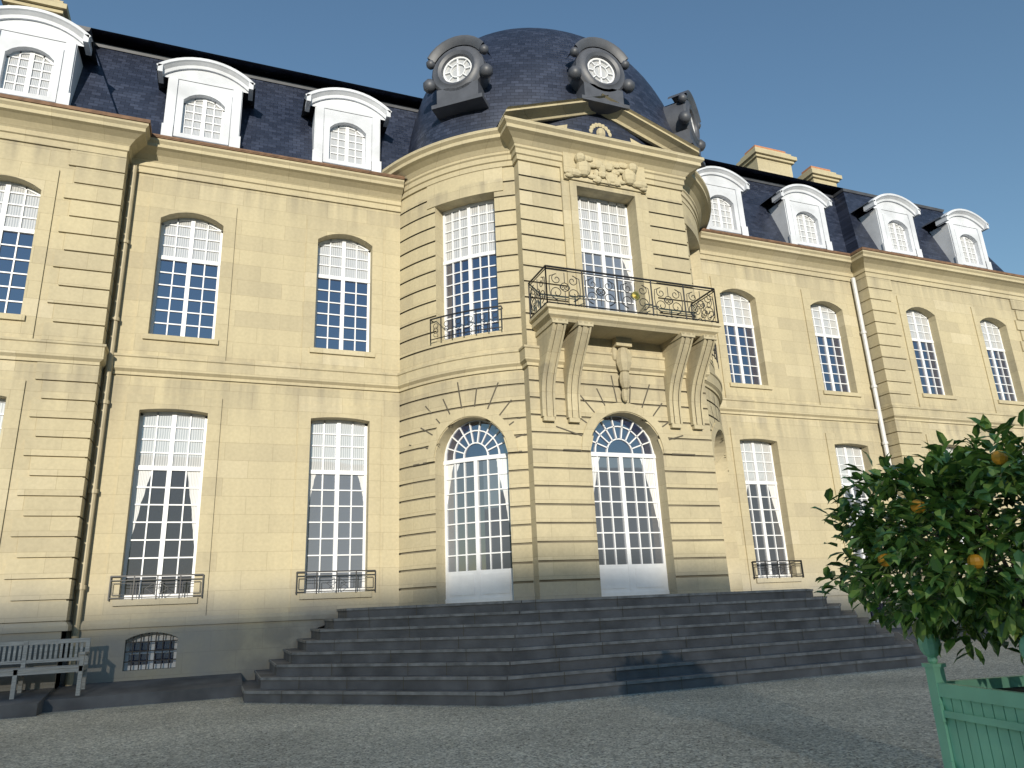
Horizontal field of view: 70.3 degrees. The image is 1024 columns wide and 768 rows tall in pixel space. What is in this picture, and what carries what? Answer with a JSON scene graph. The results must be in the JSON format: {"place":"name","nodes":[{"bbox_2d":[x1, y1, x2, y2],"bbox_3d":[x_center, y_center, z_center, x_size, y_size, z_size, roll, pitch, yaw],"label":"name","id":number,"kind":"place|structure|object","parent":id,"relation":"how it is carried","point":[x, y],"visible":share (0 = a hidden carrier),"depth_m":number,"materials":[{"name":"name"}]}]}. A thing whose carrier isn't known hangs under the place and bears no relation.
{"place":"outdoors","nodes":[
{"label":"outdoors","id":0,"kind":"place"},
{"bbox_2d":[0,625,988,718],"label":"apron paving","id":1,"kind":"structure","parent":0,"point":[30,703],"depth_m":14.02,"materials":[{"name":"stone"}]},
{"bbox_2d":[0,638,90,699],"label":"garden bench","id":2,"kind":"object","parent":1,"relation":"on","point":[81,668],"visible":1,"depth_m":13.81,"materials":[{"name":"grey wood"}]},
{"bbox_2d":[0,637,1023,767],"bbox_3d":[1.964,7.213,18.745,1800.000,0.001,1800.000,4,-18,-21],"label":"gravel ground","id":3,"kind":"structure","parent":0,"point":[877,719],"depth_m":9.27,"materials":[{"name":"grey gravel"}]},
{"bbox_2d":[0,139,1023,690],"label":"chateau walls","id":4,"kind":"structure","parent":3,"relation":"on","point":[250,555],"depth_m":17.84,"materials":[{"name":"beige stone"}]},
{"bbox_2d":[64,164,917,685],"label":"downspouts","id":5,"kind":"object","parent":4,"relation":"attached to","point":[94,490],"visible":0.71,"depth_m":16.45,"materials":[{"name":"beige metal"}]},
{"bbox_2d":[0,181,1023,670],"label":"windows","id":6,"kind":"structure","parent":4,"relation":"in","point":[166,503],"depth_m":17.91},
{"bbox_2d":[0,93,1023,633],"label":"cornices","id":7,"kind":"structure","parent":4,"relation":"attached to","point":[510,141],"depth_m":19.12,"materials":[{"name":"beige stone"}]},
{"bbox_2d":[70,25,1003,359],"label":"mansard roof","id":8,"kind":"structure","parent":4,"relation":"on","point":[120,77],"depth_m":21.56,"materials":[{"name":"tile"}]},
{"bbox_2d":[1,0,841,186],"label":"chimneys","id":9,"kind":"object","parent":8,"relation":"on","point":[765,159],"visible":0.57,"depth_m":32.09,"materials":[{"name":"beige stone"}]},
{"bbox_2d":[0,5,992,269],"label":"dormer windows","id":10,"kind":"structure","parent":8,"relation":"on","point":[40,53],"depth_m":20.69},
{"bbox_2d":[408,28,672,153],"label":"dome roof","id":11,"kind":"structure","parent":4,"relation":"on","point":[530,65],"depth_m":20.60,"materials":[{"name":"tile"}]},
{"bbox_2d":[423,35,705,168],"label":"round dormer windows","id":12,"kind":"structure","parent":11,"relation":"attached to","point":[462,71],"depth_m":20.23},
{"bbox_2d":[107,305,995,670],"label":"window railings","id":13,"kind":"object","parent":4,"relation":"attached to","point":[155,641],"visible":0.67,"depth_m":16.88,"materials":[{"name":"black metal"}]},
{"bbox_2d":[562,152,647,194],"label":"chateau carved reliefs","id":14,"kind":"object","parent":4,"relation":"attached to","point":[580,167],"visible":1,"depth_m":19.62,"materials":[{"name":"beige stone"}]},
{"bbox_2d":[529,303,721,429],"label":"balcony","id":15,"kind":"structure","parent":4,"relation":"attached to","point":[682,343],"depth_m":17.76,"materials":[{"name":"beige stone"}]},
{"bbox_2d":[528,265,718,322],"bbox_3d":[2.834,-2.013,18.235,4.807,1.000,1.060,4,-18,-21],"label":"balcony railing","id":16,"kind":"object","parent":15,"relation":"on","point":[533,279],"visible":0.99,"depth_m":17.74,"materials":[{"name":"black metal"}]},
{"bbox_2d":[630,290,639,299],"bbox_3d":[3.027,-2.166,17.759,0.333,0.333,0.020,4,-18,-21],"label":"balcony railing ornament","id":17,"kind":"object","parent":16,"relation":"attached to","point":[636,295],"visible":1,"depth_m":17.76,"materials":[{"name":"gold metal"}]},
{"bbox_2d":[241,589,928,705],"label":"steps","id":18,"kind":"structure","parent":3,"relation":"on","point":[506,653],"depth_m":13.77,"materials":[{"name":"stone"}]},
{"bbox_2d":[918,634,1023,767],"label":"planter box","id":19,"kind":"object","parent":3,"relation":"on","point":[979,722],"visible":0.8,"depth_m":4.84,"materials":[{"name":"green paint"}]},
{"bbox_2d":[812,409,1023,664],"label":"orange tree","id":20,"kind":"object","parent":19,"relation":"in","point":[957,485],"visible":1,"depth_m":4.85,"materials":[{"name":"green plant"}]},
{"bbox_2d":[0,0,1023,274],"label":"sky","id":21,"kind":"structure","parent":0,"point":[921,102],"materials":[{"name":"blue"}]},
{"bbox_2d":[497,93,699,155],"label":"pediment","id":22,"kind":"structure","parent":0,"point":[643,128],"depth_m":20.27,"materials":[{"name":"beige stone"}]}
]}

